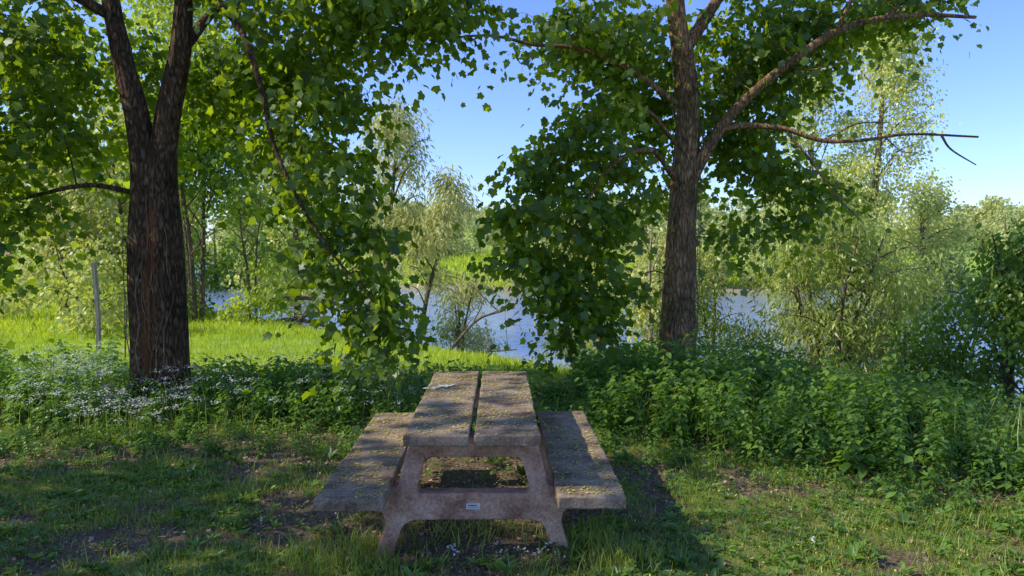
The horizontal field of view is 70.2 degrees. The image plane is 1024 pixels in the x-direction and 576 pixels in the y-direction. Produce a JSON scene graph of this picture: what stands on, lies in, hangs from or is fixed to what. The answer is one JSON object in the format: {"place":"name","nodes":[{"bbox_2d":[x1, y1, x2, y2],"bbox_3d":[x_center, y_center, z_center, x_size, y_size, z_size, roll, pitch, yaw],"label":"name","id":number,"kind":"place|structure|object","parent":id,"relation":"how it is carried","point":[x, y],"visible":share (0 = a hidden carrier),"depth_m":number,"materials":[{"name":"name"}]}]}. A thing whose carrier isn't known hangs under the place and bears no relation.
{"place":"outdoors","nodes":[
{"label":"outdoors","id":0,"kind":"place"},
{"bbox_2d":[0,228,1023,575],"bbox_3d":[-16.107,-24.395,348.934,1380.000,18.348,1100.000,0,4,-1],"label":"ground","id":1,"kind":"structure","parent":0,"point":[448,476],"depth_m":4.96,"materials":[{"name":"green plant"}]},
{"bbox_2d":[0,8,125,276],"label":"ash tree","id":2,"kind":"object","parent":1,"relation":"on","point":[63,73],"visible":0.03,"depth_m":33.23,"materials":[{"name":"green plant"}]},
{"bbox_2d":[0,112,129,318],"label":"hawthorn shrub","id":3,"kind":"object","parent":1,"relation":"on","point":[89,213],"visible":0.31,"depth_m":17.36,"materials":[{"name":"green plant"}]},
{"bbox_2d":[27,227,128,339],"bbox_3d":[-8.248,-0.100,14.603,2.662,2.267,2.311,3,5,44],"label":"hawthorn shrub","id":4,"kind":"object","parent":1,"relation":"on","point":[81,312],"visible":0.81,"depth_m":14.16,"materials":[{"name":"green plant"}]},
{"bbox_2d":[91,262,100,354],"bbox_3d":[-6.626,0.490,11.638,0.093,1.800,0.080,0,4,-1],"label":"wooden post","id":5,"kind":"object","parent":1,"relation":"on","point":[96,299],"visible":0.85,"depth_m":11.61,"materials":[{"name":"grey wood"}]},
{"bbox_2d":[72,169,127,283],"bbox_3d":[-17.792,-2.776,32.763,4.354,5.416,4.973,-2,4,-28],"label":"hawthorn shrub","id":6,"kind":"object","parent":1,"relation":"on","point":[101,222],"depth_m":31.72,"materials":[{"name":"green plant"}]},
{"bbox_2d":[73,85,223,312],"bbox_3d":[-9.216,-2.302,18.352,3.439,6.199,4.405,-1,4,-17],"label":"hawthorn shrub","id":7,"kind":"object","parent":1,"relation":"on","point":[115,228],"visible":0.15,"depth_m":17.66,"materials":[{"name":"green plant"}]},
{"bbox_2d":[58,0,287,289],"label":"ash tree","id":8,"kind":"object","parent":1,"relation":"on","point":[163,12],"visible":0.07,"depth_m":27.10,"materials":[{"name":"green plant"}]},
{"bbox_2d":[9,187,339,288],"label":"distant trees","id":9,"kind":"object","parent":1,"relation":"on","point":[215,280],"visible":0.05,"depth_m":65.01,"materials":[{"name":"green plant"}]},
{"bbox_2d":[113,99,295,322],"bbox_3d":[-7.095,-1.828,16.798,3.954,5.463,3.305,0,4,-1],"label":"tree","id":10,"kind":"object","parent":1,"relation":"on","point":[203,255],"visible":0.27,"depth_m":16.83,"materials":[{"name":"green plant"}]},
{"bbox_2d":[202,180,300,324],"bbox_3d":[-5.890,-0.814,16.318,2.271,3.450,1.750,3,5,40],"label":"hawthorn shrub","id":11,"kind":"object","parent":1,"relation":"on","point":[240,208],"visible":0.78,"depth_m":16.21,"materials":[{"name":"green plant"}]},
{"bbox_2d":[0,0,529,434],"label":"maple tree","id":12,"kind":"object","parent":1,"relation":"on","point":[292,83],"visible":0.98,"depth_m":7.68,"materials":[{"name":"green plant"}]},
{"bbox_2d":[220,116,371,327],"bbox_3d":[-8.082,-2.004,27.277,5.808,9.678,5.000,0,4,-1],"label":"ash tree","id":13,"kind":"object","parent":1,"relation":"on","point":[297,305],"visible":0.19,"depth_m":26.66,"materials":[{"name":"green plant"}]},
{"bbox_2d":[218,280,380,328],"bbox_3d":[-6.112,0.938,22.444,5.803,2.838,1.467,-2,4,-33],"label":"fallen branch","id":14,"kind":"object","parent":1,"relation":"on","point":[302,319],"visible":0.2,"depth_m":22.14,"materials":[{"name":"plant"}]},
{"bbox_2d":[340,93,459,337],"bbox_3d":[-3.463,-1.638,20.838,4.087,7.885,3.490,0,4,-1],"label":"willow tree","id":15,"kind":"object","parent":1,"relation":"on","point":[408,137],"visible":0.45,"depth_m":20.72,"materials":[{"name":"green plant"}]},
{"bbox_2d":[2,340,814,563],"bbox_3d":[-2.227,1.102,6.765,7.916,0.605,5.600,0,4,-1],"label":"cow parsley","id":16,"kind":"object","parent":1,"relation":"on","point":[175,407],"visible":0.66,"depth_m":7.33,"materials":[{"name":"white plant"}]},
{"bbox_2d":[382,157,490,344],"bbox_3d":[-2.102,-0.650,19.812,3.052,5.948,3.005,0,4,-1],"label":"willow tree","id":17,"kind":"object","parent":1,"relation":"on","point":[450,208],"visible":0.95,"depth_m":19.60,"materials":[{"name":"green plant"}]},
{"bbox_2d":[423,257,511,355],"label":"willow tree","id":18,"kind":"object","parent":1,"relation":"on","point":[458,329],"visible":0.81,"depth_m":17.57,"materials":[{"name":"green plant"}]},
{"bbox_2d":[314,371,625,556],"bbox_3d":[-0.237,1.172,4.947,1.667,0.872,2.168,0,4,-1],"label":"picnic table","id":19,"kind":"object","parent":1,"relation":"on","point":[561,455],"visible":0.99,"depth_m":4.24,"materials":[{"name":"concrete"}]},
{"bbox_2d":[0,249,959,425],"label":"meadow grass","id":20,"kind":"structure","parent":1,"relation":"on","point":[26,332],"depth_m":13.85,"materials":[{"name":"green plant"}]},
{"bbox_2d":[448,275,516,353],"bbox_3d":[-1.066,0.844,16.131,2.466,2.223,1.108,-1,4,-15],"label":"fallen branch","id":21,"kind":"object","parent":1,"relation":"on","point":[456,342],"visible":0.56,"depth_m":16.14,"materials":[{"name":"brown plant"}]},
{"bbox_2d":[0,325,1023,536],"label":"nettle undergrowth","id":22,"kind":"object","parent":1,"relation":"on","point":[854,429],"visible":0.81,"depth_m":6.86,"materials":[{"name":"green plant"}]},
{"bbox_2d":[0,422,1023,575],"bbox_3d":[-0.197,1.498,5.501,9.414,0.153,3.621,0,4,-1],"label":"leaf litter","id":23,"kind":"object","parent":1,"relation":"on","point":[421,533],"visible":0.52,"depth_m":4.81,"materials":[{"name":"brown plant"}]},
{"bbox_2d":[0,420,1023,575],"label":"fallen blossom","id":24,"kind":"object","parent":1,"relation":"on","point":[477,525],"visible":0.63,"depth_m":4.79,"materials":[{"name":"white plant"}]},
{"bbox_2d":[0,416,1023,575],"bbox_3d":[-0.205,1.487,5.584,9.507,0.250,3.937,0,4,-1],"label":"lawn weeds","id":25,"kind":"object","parent":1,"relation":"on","point":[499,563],"visible":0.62,"depth_m":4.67,"materials":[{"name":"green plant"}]},
{"bbox_2d":[16,189,1023,262],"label":"distant trees","id":26,"kind":"object","parent":1,"relation":"on","point":[987,211],"visible":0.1,"depth_m":142.28,"materials":[{"name":"green plant"}]},
{"bbox_2d":[521,207,609,367],"bbox_3d":[1.596,0.322,20.680,2.702,5.719,3.513,0,4,-1],"label":"willow tree","id":27,"kind":"object","parent":1,"relation":"on","point":[547,332],"visible":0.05,"depth_m":20.23,"materials":[{"name":"green plant"}]},
{"bbox_2d":[563,247,656,364],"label":"birch sapling","id":28,"kind":"object","parent":1,"relation":"on","point":[621,310],"visible":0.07,"depth_m":12.28,"materials":[{"name":"green plant"}]},
{"bbox_2d":[620,228,665,345],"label":"birch sapling","id":29,"kind":"object","parent":1,"relation":"on","point":[643,317],"visible":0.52,"depth_m":13.08,"materials":[{"name":"green plant"}]},
{"bbox_2d":[290,190,1023,293],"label":"distant trees","id":30,"kind":"object","parent":1,"relation":"on","point":[742,210],"visible":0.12,"depth_m":77.87,"materials":[{"name":"green plant"}]},
{"bbox_2d":[609,216,713,353],"bbox_3d":[3.809,0.616,18.099,2.903,5.297,3.125,0,4,-1],"label":"willow tree","id":31,"kind":"object","parent":1,"relation":"on","point":[661,235],"visible":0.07,"depth_m":17.84,"materials":[{"name":"green plant"}]},
{"bbox_2d":[631,230,733,340],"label":"birch sapling","id":32,"kind":"object","parent":1,"relation":"on","point":[702,262],"visible":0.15,"depth_m":13.32,"materials":[{"name":"green plant"}]},
{"bbox_2d":[453,0,989,384],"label":"maple tree","id":33,"kind":"object","parent":1,"relation":"on","point":[759,63],"visible":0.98,"depth_m":8.84,"materials":[{"name":"green plant"}]},
{"bbox_2d":[695,229,778,369],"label":"willow tree","id":34,"kind":"object","parent":1,"relation":"on","point":[704,307],"visible":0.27,"depth_m":13.93,"materials":[{"name":"green plant"}]},
{"bbox_2d":[766,66,880,288],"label":"poplar tree","id":35,"kind":"object","parent":1,"relation":"on","point":[805,142],"visible":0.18,"depth_m":60.31,"materials":[{"name":"green plant"}]},
{"bbox_2d":[719,187,975,387],"bbox_3d":[5.927,0.655,13.211,4.020,5.059,4.458,0,4,-1],"label":"willow tree","id":36,"kind":"object","parent":1,"relation":"on","point":[843,330],"visible":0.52,"depth_m":12.58,"materials":[{"name":"green plant"}]},
{"bbox_2d":[800,2,964,284],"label":"poplar tree","id":37,"kind":"object","parent":1,"relation":"on","point":[902,90],"visible":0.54,"depth_m":58.92,"materials":[{"name":"green plant"}]},
{"bbox_2d":[835,241,974,386],"bbox_3d":[7.507,1.352,13.859,3.188,4.474,3.505,0,4,-1],"label":"willow tree","id":38,"kind":"object","parent":1,"relation":"on","point":[933,286],"visible":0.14,"depth_m":13.65,"materials":[{"name":"green plant"}]},
{"bbox_2d":[877,177,993,288],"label":"poplar tree","id":39,"kind":"object","parent":1,"relation":"on","point":[936,209],"visible":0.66,"depth_m":63.49,"materials":[{"name":"green plant"}]},
{"bbox_2d":[860,310,1018,411],"bbox_3d":[6.283,1.586,11.000,2.593,2.450,2.474,0,4,-1],"label":"elder shrub","id":40,"kind":"object","parent":1,"relation":"on","point":[939,358],"visible":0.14,"depth_m":10.79,"materials":[{"name":"green plant"}]},
{"bbox_2d":[900,218,1023,428],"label":"elder shrub","id":41,"kind":"object","parent":1,"relation":"on","point":[1003,294],"visible":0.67,"depth_m":9.49,"materials":[{"name":"green plant"}]},
{"bbox_2d":[0,0,1023,244],"label":"sky","id":42,"kind":"structure","parent":0,"point":[985,93],"materials":[{"name":"blue"}]},
{"bbox_2d":[194,262,1023,407],"bbox_3d":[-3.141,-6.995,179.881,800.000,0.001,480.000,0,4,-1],"label":"river water","id":43,"kind":"structure","parent":0,"point":[514,336],"depth_m":39.43,"materials":[{"name":"blue liquid"}]}
]}

